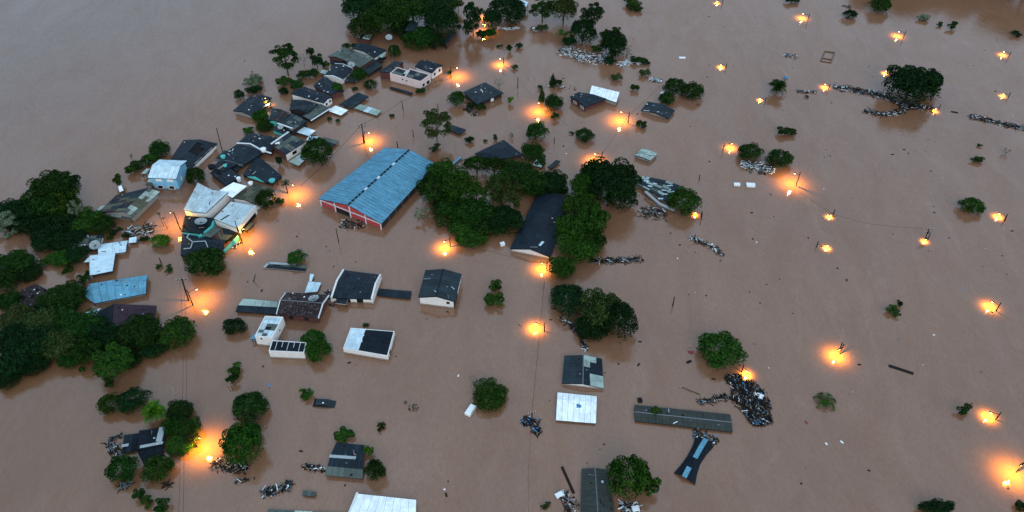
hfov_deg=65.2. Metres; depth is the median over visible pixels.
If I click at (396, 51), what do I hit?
bush
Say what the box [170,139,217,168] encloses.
house
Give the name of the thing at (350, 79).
roof
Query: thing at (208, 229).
turquoise wall
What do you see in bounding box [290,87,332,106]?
house
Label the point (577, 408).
house
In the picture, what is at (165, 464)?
bush
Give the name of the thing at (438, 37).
bush
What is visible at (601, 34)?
bush
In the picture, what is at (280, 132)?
porch
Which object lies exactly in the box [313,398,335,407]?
shed roof
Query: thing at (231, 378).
bush
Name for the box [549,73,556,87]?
tree
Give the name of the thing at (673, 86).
tree
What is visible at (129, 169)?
bush
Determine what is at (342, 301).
porch roof
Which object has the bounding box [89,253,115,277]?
house
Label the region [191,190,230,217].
building
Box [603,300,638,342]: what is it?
tree
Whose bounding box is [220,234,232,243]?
awning
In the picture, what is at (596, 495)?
house
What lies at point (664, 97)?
bush
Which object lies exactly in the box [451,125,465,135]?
drowned roof
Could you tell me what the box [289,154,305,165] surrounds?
awning
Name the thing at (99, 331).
tree
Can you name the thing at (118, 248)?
house
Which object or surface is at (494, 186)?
tree
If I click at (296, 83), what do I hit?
bush
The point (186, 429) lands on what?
tree
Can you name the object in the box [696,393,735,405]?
debris raft
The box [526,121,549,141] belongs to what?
tree
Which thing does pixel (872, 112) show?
debris raft
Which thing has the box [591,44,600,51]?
bush
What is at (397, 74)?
building
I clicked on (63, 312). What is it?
tree
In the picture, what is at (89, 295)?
roof end
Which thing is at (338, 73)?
house
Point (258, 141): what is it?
house
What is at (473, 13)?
tree
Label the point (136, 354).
tree
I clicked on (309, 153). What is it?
tree
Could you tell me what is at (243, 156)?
house
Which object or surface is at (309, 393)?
bush
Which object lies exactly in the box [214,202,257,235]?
building
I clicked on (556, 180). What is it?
tree
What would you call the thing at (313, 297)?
satellite dish
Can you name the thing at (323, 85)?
house
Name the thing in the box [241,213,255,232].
door
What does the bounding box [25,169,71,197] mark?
tree
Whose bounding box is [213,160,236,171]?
scrap platform
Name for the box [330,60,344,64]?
roof
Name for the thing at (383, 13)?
tree
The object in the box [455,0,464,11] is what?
tree
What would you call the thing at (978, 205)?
bush
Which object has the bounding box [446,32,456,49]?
brick wall
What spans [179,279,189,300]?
utility pole
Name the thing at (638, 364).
floating litter
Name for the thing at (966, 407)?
bush
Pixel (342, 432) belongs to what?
bush
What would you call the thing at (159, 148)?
tree
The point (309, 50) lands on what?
tree
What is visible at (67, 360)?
tree
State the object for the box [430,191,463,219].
tree
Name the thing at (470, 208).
tree
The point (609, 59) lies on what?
bush
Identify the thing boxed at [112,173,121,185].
bush
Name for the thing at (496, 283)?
bush
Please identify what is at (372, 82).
bush
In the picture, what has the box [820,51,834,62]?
timber raft
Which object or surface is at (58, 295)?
tree
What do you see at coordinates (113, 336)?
tree
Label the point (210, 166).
water tank
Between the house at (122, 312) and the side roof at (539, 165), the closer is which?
the house at (122, 312)
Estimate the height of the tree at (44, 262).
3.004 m
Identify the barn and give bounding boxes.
[100,188,158,221]
[510,193,565,258]
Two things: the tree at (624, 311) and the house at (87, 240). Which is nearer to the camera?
the tree at (624, 311)
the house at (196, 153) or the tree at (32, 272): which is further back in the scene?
the house at (196, 153)
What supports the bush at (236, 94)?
on the flood water
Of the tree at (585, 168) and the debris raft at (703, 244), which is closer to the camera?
the debris raft at (703, 244)
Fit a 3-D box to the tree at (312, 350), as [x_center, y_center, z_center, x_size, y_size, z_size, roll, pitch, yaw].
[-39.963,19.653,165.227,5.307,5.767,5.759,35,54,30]
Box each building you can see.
[184,183,212,215]
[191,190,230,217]
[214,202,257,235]
[233,183,274,210]
[255,316,285,345]
[269,340,306,358]
[270,132,305,161]
[343,328,394,360]
[379,61,403,80]
[390,67,409,84]
[405,69,430,88]
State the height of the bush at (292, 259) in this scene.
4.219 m
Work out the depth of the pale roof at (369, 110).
229.88 m
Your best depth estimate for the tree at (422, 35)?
252.83 m
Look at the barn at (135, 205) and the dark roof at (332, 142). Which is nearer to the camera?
the barn at (135, 205)
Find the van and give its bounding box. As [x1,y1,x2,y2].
[464,403,476,416]
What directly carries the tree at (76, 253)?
on the flood water
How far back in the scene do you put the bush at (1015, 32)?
260.88 m
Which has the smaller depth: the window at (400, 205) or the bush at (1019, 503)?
the bush at (1019, 503)
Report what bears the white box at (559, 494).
on the flood water
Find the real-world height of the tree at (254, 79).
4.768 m
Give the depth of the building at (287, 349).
164.55 m
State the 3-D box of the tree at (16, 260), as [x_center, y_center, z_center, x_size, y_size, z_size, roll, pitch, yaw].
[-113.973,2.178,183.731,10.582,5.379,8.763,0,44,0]
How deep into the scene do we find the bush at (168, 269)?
183.22 m
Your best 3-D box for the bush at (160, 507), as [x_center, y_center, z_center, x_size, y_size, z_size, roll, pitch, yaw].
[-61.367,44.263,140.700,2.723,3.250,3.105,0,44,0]
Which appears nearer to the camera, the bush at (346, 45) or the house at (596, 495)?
the house at (596, 495)
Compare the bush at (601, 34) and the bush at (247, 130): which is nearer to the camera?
the bush at (247, 130)
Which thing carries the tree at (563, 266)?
on the flood water
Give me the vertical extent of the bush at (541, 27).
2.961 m
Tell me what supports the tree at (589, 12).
on the flood water
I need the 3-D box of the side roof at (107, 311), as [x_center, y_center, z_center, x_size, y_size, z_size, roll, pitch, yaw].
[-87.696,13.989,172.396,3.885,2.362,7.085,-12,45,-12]
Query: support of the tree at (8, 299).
on the flood water
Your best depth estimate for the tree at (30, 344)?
162.51 m
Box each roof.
[86,245,97,250]
[96,304,113,326]
[111,215,131,220]
[122,433,138,453]
[128,237,136,244]
[136,445,163,463]
[141,168,149,176]
[145,179,153,188]
[222,228,237,242]
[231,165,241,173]
[236,305,277,315]
[239,299,277,307]
[266,264,306,271]
[268,509,315,511]
[297,127,314,135]
[323,137,338,148]
[329,105,347,115]
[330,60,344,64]
[336,299,347,307]
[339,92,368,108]
[345,76,355,84]
[354,104,380,116]
[376,57,385,63]
[377,289,411,299]
[389,87,412,94]
[405,20,417,45]
[444,31,454,44]
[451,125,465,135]
[533,159,541,169]
[547,160,559,169]
[674,437,713,484]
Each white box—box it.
[555,490,563,498]
[631,505,639,511]
[746,182,754,187]
[753,392,763,399]
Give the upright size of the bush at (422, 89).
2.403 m
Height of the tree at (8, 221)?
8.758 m
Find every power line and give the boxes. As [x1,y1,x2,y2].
[179,279,186,503]
[304,72,451,182]
[532,263,543,406]
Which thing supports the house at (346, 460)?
in the flood water
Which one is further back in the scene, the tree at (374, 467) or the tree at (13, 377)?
the tree at (13, 377)
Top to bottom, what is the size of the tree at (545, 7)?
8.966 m
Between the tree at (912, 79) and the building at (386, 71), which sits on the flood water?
the building at (386, 71)
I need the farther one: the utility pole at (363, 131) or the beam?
the utility pole at (363, 131)
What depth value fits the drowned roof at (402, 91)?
237.31 m
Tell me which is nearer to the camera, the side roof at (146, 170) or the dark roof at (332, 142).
the side roof at (146, 170)
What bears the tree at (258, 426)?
on the flood water
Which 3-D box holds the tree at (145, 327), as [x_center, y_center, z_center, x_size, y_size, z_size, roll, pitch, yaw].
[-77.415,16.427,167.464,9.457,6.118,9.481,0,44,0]
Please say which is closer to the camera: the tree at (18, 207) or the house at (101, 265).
the house at (101, 265)
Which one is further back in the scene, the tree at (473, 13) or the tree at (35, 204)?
the tree at (473, 13)
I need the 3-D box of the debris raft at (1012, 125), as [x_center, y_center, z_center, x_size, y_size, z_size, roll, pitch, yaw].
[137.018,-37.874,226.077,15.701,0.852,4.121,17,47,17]
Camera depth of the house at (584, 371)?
161.40 m
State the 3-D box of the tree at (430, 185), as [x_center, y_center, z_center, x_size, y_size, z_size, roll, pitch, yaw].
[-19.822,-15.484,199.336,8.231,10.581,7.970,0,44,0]
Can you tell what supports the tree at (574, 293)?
on the flood water
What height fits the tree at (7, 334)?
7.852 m
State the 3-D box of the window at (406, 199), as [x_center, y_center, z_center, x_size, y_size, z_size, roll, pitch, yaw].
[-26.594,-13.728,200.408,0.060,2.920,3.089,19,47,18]
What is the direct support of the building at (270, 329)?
in the flood water
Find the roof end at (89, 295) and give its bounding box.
[86,285,94,303]
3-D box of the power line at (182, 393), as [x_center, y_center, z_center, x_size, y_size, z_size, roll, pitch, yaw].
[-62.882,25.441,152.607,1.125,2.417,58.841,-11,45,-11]
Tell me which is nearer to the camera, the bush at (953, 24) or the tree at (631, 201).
the tree at (631, 201)
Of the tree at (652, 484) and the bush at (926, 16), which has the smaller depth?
the tree at (652, 484)
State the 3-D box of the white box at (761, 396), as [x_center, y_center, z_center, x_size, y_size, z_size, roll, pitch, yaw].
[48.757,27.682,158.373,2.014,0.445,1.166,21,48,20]
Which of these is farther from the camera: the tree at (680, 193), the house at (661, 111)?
the house at (661, 111)
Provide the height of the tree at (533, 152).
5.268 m
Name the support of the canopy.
on the flood water
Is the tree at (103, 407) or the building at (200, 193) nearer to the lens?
the tree at (103, 407)
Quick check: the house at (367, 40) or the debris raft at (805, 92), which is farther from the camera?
the house at (367, 40)
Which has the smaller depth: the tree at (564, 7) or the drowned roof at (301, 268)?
the drowned roof at (301, 268)
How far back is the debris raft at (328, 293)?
177.13 m
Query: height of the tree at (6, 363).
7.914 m
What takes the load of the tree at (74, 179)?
on the flood water
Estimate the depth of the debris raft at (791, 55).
252.33 m
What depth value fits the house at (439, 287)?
175.62 m
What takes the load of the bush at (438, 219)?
on the flood water
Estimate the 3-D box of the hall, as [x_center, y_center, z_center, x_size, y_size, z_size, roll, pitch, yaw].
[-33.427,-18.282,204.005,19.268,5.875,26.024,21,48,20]
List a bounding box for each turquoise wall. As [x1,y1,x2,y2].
[198,221,215,237]
[223,236,239,253]
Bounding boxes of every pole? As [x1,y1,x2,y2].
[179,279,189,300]
[357,123,365,143]
[561,466,574,493]
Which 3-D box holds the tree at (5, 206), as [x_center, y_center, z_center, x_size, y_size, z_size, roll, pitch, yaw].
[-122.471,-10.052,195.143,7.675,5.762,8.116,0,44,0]
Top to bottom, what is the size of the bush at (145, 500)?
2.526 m
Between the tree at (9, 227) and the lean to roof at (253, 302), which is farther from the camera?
the tree at (9, 227)
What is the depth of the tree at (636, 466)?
139.34 m
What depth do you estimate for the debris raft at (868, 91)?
235.95 m
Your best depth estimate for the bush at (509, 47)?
252.87 m
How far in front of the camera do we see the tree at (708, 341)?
162.51 m
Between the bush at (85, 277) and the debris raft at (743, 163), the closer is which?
the bush at (85, 277)
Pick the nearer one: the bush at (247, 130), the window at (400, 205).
the window at (400, 205)
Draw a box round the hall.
[318,148,432,229]
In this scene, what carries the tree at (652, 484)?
on the flood water
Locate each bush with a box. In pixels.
[61,264,73,274]
[76,273,89,283]
[104,454,140,482]
[109,227,122,235]
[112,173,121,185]
[121,232,129,237]
[124,165,136,173]
[131,488,145,499]
[138,236,149,240]
[139,454,174,484]
[140,495,153,508]
[153,497,170,511]
[164,264,171,272]
[185,166,205,184]
[225,372,238,382]
[233,89,244,99]
[242,127,253,133]
[244,85,262,92]
[275,76,291,85]
[275,156,281,164]
[275,197,283,203]
[278,87,288,94]
[287,249,308,265]
[289,79,303,88]
[299,388,313,400]
[322,61,329,66]
[332,82,343,92]
[333,426,354,442]
[341,43,350,48]
[350,68,365,81]
[363,79,377,89]
[363,445,373,455]
[377,422,385,430]
[388,45,400,56]
[415,87,425,92]
[428,32,444,49]
[428,143,440,151]
[433,213,448,226]
[464,136,473,142]
[466,102,474,107]
[475,30,485,38]
[475,102,486,110]
[482,28,496,38]
[483,292,504,306]
[488,279,501,290]
[506,44,512,51]
[515,42,522,47]
[534,154,545,166]
[535,24,547,29]
[540,501,550,508]
[551,112,559,117]
[562,35,576,47]
[575,127,595,142]
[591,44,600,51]
[599,29,608,37]
[604,56,616,63]
[611,73,622,80]
[623,0,641,6]
[628,6,642,11]
[630,56,646,61]
[630,84,639,89]
[636,120,646,127]
[639,68,650,75]
[651,406,661,414]
[658,91,674,105]
[737,142,764,161]
[764,149,793,167]
[842,9,857,18]
[885,304,900,316]
[897,300,902,306]
[916,14,930,19]
[947,21,957,28]
[956,402,972,414]
[957,197,985,213]
[970,156,984,161]
[1010,30,1022,36]
[1015,499,1023,511]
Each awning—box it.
[204,227,221,237]
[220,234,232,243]
[244,223,253,232]
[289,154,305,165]
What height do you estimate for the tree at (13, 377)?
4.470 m
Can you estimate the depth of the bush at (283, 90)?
235.64 m
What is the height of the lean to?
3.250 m
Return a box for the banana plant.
[813,392,836,410]
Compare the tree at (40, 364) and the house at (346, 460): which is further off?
the tree at (40, 364)
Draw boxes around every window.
[382,216,388,228]
[389,210,395,220]
[396,202,402,212]
[403,194,408,205]
[409,188,415,197]
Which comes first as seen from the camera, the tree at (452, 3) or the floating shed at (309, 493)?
the floating shed at (309, 493)
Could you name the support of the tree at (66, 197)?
on the flood water
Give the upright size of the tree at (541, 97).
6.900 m
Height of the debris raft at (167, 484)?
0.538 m
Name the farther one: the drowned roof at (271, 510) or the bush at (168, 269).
the bush at (168, 269)
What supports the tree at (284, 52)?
on the flood water
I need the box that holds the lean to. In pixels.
[303,104,329,123]
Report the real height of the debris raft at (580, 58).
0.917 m
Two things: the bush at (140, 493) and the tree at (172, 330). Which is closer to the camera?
the bush at (140, 493)
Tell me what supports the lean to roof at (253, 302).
on the flood water
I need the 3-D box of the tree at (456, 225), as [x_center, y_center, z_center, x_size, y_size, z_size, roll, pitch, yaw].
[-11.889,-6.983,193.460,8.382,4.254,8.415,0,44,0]
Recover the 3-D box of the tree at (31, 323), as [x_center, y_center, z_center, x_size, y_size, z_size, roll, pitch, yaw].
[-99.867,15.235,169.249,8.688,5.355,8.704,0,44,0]
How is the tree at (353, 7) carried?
on the flood water
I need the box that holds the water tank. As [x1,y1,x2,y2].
[207,164,214,169]
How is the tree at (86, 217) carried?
on the flood water
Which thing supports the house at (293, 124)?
on the flood water
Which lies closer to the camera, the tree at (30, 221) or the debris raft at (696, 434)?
the debris raft at (696, 434)
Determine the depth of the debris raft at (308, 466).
146.52 m
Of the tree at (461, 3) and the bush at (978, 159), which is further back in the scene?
the tree at (461, 3)
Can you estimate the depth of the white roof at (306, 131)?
221.37 m
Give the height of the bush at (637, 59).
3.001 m
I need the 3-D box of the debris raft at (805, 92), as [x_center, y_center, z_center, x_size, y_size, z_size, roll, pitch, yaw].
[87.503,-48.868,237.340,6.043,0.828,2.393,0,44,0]
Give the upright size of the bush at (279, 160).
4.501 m
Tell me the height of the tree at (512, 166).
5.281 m
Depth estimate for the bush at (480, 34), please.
258.59 m
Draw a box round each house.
[18,284,48,307]
[77,235,103,245]
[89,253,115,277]
[90,275,147,304]
[98,241,127,255]
[112,304,156,329]
[136,427,166,450]
[148,160,186,189]
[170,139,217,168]
[181,233,224,258]
[182,215,215,236]
[210,168,240,186]
[215,144,264,168]
[233,95,271,118]
[237,133,276,156]
[243,156,281,186]
[269,108,290,126]
[276,292,328,323]
[277,113,306,135]
[289,99,318,114]
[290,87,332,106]
[314,76,343,99]
[324,63,352,84]
[325,443,364,479]
[328,48,353,63]
[331,269,381,303]
[343,51,373,70]
[349,492,415,511]
[353,43,386,59]
[356,34,372,44]
[415,59,442,79]
[418,269,461,308]
[463,82,502,105]
[474,140,522,160]
[556,392,596,423]
[562,355,603,389]
[570,92,606,111]
[581,468,614,511]
[637,176,685,210]
[641,102,674,119]
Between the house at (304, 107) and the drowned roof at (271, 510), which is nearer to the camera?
the drowned roof at (271, 510)
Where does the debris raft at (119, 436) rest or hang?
on the flood water
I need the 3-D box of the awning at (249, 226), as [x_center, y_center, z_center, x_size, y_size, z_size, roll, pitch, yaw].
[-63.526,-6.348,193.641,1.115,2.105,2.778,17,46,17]
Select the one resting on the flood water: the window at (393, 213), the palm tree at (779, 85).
the palm tree at (779, 85)
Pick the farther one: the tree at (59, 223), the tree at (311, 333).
the tree at (59, 223)
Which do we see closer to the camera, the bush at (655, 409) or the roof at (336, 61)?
the bush at (655, 409)
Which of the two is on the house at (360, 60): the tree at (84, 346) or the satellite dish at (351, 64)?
the satellite dish at (351, 64)
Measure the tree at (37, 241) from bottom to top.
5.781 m
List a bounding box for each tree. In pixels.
[0,198,23,222]
[0,210,18,238]
[0,249,39,273]
[0,270,19,292]
[0,289,20,311]
[0,301,35,329]
[0,324,25,353]
[0,345,30,376]
[0,367,20,389]
[5,214,24,235]
[8,194,33,217]
[10,324,55,362]
[15,208,52,237]
[16,262,42,284]
[16,352,54,377]
[17,307,57,334]
[20,189,61,215]
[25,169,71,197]
[26,209,80,244]
[29,227,60,253]
[33,299,52,315]
[34,255,51,266]
[34,279,88,310]
[36,306,79,331]
[41,329,77,360]
[42,188,82,216]
[44,250,76,268]
[47,227,86,250]
[55,174,81,199]
[55,341,84,369]
[59,307,101,339]
[63,245,88,264]
[66,206,104,233]
[67,200,82,216]
[70,335,103,366]
[83,315,117,346]
[89,215,115,234]
[90,342,134,379]
[95,392,117,414]
[99,330,136,355]
[103,376,113,387]
[116,386,152,414]
[117,312,163,350]
[127,350,141,369]
[130,155,152,169]
[136,334,168,359]
[140,399,167,424]
[144,153,158,161]
[148,139,170,157]
[148,234,172,247]
[156,315,196,350]
[160,415,184,437]
[164,399,193,419]
[164,434,194,456]
[178,415,201,435]
[183,247,226,277]
[184,431,199,446]
[218,421,265,466]
[222,318,248,334]
[226,361,241,374]
[231,391,270,424]
[242,73,262,85]
[247,422,261,433]
[251,109,268,122]
[254,188,276,211]
[256,119,273,132]
[268,43,298,74]
[279,179,289,189]
[296,68,318,78]
[299,328,325,347]
[300,135,332,165]
[304,338,332,362]
[306,47,314,59]
[309,53,323,67]
[341,0,379,18]
[346,13,381,39]
[362,1,409,34]
[363,459,386,481]
[388,0,434,22]
[390,21,408,36]
[399,26,436,50]
[414,206,432,218]
[415,172,446,204]
[419,0,459,17]
[419,108,451,142]
[423,0,459,37]
[425,157,461,176]
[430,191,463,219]
[442,167,478,203]
[446,91,464,106]
[446,213,475,237]
[454,197,491,225]
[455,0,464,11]
[455,230,488,247]
[461,155,488,172]
[462,1,482,35]
[464,182,488,201]
[467,201,508,237]
[472,377,508,413]
[478,157,507,173]
[482,8,501,28]
[484,176,503,204]
[486,0,527,26]
[487,204,525,237]
[489,169,512,189]
[497,180,522,208]
[500,158,533,183]
[511,166,548,197]
[521,141,544,161]
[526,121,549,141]
[528,0,554,21]
[528,183,550,195]
[537,169,567,193]
[538,86,545,101]
[545,93,563,110]
[548,256,576,280]
[548,283,586,320]
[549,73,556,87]
[550,0,578,22]
[551,183,568,194]
[553,211,594,241]
[555,229,600,263]
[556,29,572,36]
[560,190,599,217]
[569,18,597,45]
[569,172,602,197]
[572,309,607,341]
[577,204,611,232]
[579,2,604,24]
[579,159,601,176]
[580,287,620,331]
[583,224,606,254]
[587,156,642,207]
[600,29,627,58]
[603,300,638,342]
[605,185,638,213]
[605,454,648,502]
[612,27,620,32]
[636,470,661,496]
[662,78,687,94]
[666,186,701,215]
[681,81,704,100]
[696,330,748,369]
[768,79,786,94]
[776,126,796,134]
[866,0,891,12]
[881,64,943,105]
[916,498,955,511]
[927,68,943,86]
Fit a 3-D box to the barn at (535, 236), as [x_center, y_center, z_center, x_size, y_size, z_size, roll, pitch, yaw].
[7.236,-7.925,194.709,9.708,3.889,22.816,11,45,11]
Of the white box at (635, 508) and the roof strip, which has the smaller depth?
the white box at (635, 508)
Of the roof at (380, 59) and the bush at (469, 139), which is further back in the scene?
the roof at (380, 59)
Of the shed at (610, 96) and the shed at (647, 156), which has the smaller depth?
the shed at (647, 156)
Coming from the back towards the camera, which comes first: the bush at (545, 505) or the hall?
the hall
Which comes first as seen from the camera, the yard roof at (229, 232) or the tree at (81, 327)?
the tree at (81, 327)
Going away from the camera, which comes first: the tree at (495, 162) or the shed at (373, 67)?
the tree at (495, 162)
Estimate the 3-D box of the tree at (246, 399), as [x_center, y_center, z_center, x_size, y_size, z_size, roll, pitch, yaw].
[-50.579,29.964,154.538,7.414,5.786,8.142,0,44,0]
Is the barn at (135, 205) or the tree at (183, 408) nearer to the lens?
the tree at (183, 408)
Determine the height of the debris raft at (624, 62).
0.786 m
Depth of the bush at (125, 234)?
191.11 m
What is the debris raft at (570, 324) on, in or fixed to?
on the flood water
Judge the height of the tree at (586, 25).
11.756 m
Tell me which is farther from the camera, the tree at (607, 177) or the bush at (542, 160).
the bush at (542, 160)
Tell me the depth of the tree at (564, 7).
262.50 m
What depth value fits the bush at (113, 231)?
192.04 m
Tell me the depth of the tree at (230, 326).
169.02 m
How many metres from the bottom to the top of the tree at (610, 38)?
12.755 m
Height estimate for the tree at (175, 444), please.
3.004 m
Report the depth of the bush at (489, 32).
258.33 m
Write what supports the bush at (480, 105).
on the flood water
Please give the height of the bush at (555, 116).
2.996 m
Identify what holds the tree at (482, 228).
on the flood water
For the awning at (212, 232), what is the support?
on the flood water
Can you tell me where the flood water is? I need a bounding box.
[0,0,1023,511]
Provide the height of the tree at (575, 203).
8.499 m
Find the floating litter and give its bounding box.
[236,16,1012,496]
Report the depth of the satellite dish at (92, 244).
187.16 m
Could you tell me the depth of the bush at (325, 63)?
246.61 m
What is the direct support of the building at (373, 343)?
in the flood water
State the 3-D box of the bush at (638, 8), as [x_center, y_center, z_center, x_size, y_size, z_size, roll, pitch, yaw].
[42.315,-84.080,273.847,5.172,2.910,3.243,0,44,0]
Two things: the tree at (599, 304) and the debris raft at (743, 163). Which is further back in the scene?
the debris raft at (743, 163)
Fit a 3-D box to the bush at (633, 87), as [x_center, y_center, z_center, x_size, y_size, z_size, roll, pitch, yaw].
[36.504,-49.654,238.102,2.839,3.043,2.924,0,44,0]
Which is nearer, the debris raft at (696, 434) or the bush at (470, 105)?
the debris raft at (696, 434)
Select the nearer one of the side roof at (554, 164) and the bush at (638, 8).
the side roof at (554, 164)
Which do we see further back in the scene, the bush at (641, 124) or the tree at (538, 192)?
the bush at (641, 124)
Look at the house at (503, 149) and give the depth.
213.29 m
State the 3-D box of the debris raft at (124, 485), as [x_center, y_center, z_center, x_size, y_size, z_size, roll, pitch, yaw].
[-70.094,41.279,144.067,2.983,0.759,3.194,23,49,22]
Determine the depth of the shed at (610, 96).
233.69 m
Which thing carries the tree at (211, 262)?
on the flood water
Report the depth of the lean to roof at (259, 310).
174.08 m
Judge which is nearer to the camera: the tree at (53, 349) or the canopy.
the tree at (53, 349)
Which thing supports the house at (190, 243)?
in the flood water
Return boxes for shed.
[302,490,316,496]
[363,60,382,77]
[590,86,618,105]
[634,405,732,432]
[635,149,656,162]
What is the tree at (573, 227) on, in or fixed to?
on the flood water
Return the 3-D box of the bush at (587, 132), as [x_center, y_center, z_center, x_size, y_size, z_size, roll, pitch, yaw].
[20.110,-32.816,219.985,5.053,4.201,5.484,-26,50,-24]
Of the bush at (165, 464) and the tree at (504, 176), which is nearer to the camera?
the bush at (165, 464)
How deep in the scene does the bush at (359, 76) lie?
240.20 m
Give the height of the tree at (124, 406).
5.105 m
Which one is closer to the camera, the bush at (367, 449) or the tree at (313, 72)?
the bush at (367, 449)
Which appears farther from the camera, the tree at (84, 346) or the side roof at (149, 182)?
the side roof at (149, 182)
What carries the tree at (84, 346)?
on the flood water
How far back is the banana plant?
156.88 m
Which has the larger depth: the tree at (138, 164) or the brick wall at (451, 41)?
the brick wall at (451, 41)
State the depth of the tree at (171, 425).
150.50 m
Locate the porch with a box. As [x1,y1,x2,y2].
[273,125,289,136]
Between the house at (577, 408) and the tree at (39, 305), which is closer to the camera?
the house at (577, 408)
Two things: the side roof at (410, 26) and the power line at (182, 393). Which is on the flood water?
the side roof at (410, 26)
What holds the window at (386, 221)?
in the hall
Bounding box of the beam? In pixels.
[889,364,913,374]
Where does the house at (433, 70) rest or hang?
on the flood water
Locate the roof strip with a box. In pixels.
[264,262,295,267]
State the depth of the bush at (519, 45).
255.02 m
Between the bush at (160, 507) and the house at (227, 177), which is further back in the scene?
the house at (227, 177)
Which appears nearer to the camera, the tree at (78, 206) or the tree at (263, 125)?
the tree at (78, 206)
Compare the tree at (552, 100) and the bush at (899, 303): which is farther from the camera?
the tree at (552, 100)
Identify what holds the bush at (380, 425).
on the flood water
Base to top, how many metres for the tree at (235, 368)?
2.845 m
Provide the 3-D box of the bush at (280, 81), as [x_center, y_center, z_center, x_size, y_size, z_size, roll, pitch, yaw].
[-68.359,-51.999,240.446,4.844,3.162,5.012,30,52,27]
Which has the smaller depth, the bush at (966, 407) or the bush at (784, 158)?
the bush at (966, 407)
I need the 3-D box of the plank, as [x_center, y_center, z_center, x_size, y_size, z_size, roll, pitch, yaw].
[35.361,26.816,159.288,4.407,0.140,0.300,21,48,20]
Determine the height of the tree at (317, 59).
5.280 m
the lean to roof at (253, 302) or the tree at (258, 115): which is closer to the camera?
the lean to roof at (253, 302)
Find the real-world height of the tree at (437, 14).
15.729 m
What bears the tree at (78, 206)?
on the flood water
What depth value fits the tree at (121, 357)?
159.69 m
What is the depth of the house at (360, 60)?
245.92 m
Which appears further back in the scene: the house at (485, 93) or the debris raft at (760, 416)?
the house at (485, 93)
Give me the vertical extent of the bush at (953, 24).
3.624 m
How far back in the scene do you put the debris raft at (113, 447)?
149.70 m
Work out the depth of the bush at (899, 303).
175.30 m
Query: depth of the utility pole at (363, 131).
215.93 m
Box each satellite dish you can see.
[89,240,99,248]
[194,218,206,223]
[308,295,318,300]
[348,62,354,66]
[385,34,391,39]
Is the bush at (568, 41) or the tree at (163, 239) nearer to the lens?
the tree at (163, 239)
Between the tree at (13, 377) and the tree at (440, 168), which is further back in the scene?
the tree at (440, 168)
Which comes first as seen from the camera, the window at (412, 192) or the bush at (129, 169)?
the window at (412, 192)
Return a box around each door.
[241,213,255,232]
[336,208,349,216]
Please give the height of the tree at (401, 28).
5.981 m
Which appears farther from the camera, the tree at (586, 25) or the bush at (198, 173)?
the tree at (586, 25)
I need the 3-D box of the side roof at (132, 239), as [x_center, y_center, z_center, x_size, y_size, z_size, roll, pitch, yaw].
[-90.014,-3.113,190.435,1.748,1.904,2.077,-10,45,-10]
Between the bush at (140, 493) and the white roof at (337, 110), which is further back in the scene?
the white roof at (337, 110)
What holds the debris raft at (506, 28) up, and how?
on the flood water
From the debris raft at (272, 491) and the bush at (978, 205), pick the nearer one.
the debris raft at (272, 491)
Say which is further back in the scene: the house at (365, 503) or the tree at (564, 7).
the tree at (564, 7)
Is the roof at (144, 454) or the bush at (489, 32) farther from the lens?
the bush at (489, 32)
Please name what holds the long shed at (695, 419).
in the flood water
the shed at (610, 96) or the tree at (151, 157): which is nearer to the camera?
the tree at (151, 157)
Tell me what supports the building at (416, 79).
on the flood water
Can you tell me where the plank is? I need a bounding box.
[679,386,699,395]
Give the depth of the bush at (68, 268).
181.28 m
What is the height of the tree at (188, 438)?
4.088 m
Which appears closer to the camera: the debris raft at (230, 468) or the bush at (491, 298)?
the debris raft at (230, 468)
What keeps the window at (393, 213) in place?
in the hall
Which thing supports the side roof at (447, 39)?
on the flood water
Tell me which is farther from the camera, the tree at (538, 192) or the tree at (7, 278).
the tree at (538, 192)
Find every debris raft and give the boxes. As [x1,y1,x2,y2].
[102,437,121,456]
[109,432,124,440]
[115,479,134,492]
[124,222,156,239]
[160,478,174,490]
[210,454,249,474]
[234,476,248,483]
[259,479,294,498]
[301,462,325,472]
[323,289,335,306]
[339,219,364,229]
[462,107,478,115]
[497,26,520,29]
[520,415,541,428]
[530,426,542,437]
[557,45,608,64]
[557,316,587,351]
[559,490,575,511]
[588,254,643,265]
[616,60,643,66]
[618,499,641,511]
[637,206,667,221]
[649,77,661,82]
[689,236,724,256]
[692,428,718,445]
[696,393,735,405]
[724,373,773,426]
[740,160,775,174]
[783,53,798,57]
[797,90,816,93]
[832,82,935,112]
[864,104,912,117]
[968,114,1023,130]
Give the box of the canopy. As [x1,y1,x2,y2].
[220,182,246,201]
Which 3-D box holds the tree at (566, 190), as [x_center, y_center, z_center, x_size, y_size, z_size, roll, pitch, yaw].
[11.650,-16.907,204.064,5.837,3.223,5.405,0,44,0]
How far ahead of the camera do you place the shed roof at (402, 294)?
177.86 m
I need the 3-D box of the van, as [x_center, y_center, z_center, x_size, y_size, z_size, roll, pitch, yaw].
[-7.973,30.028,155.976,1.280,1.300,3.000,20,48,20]
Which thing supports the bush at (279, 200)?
on the flood water
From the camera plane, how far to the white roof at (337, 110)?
229.31 m
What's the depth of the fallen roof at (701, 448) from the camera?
147.49 m
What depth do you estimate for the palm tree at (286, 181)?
201.29 m
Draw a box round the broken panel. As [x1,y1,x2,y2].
[305,281,320,292]
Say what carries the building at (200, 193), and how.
on the flood water
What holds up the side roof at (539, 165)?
on the flood water
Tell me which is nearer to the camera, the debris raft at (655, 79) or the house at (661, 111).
the house at (661, 111)
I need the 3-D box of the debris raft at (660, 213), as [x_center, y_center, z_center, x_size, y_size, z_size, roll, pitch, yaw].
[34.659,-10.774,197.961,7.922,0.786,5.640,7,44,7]

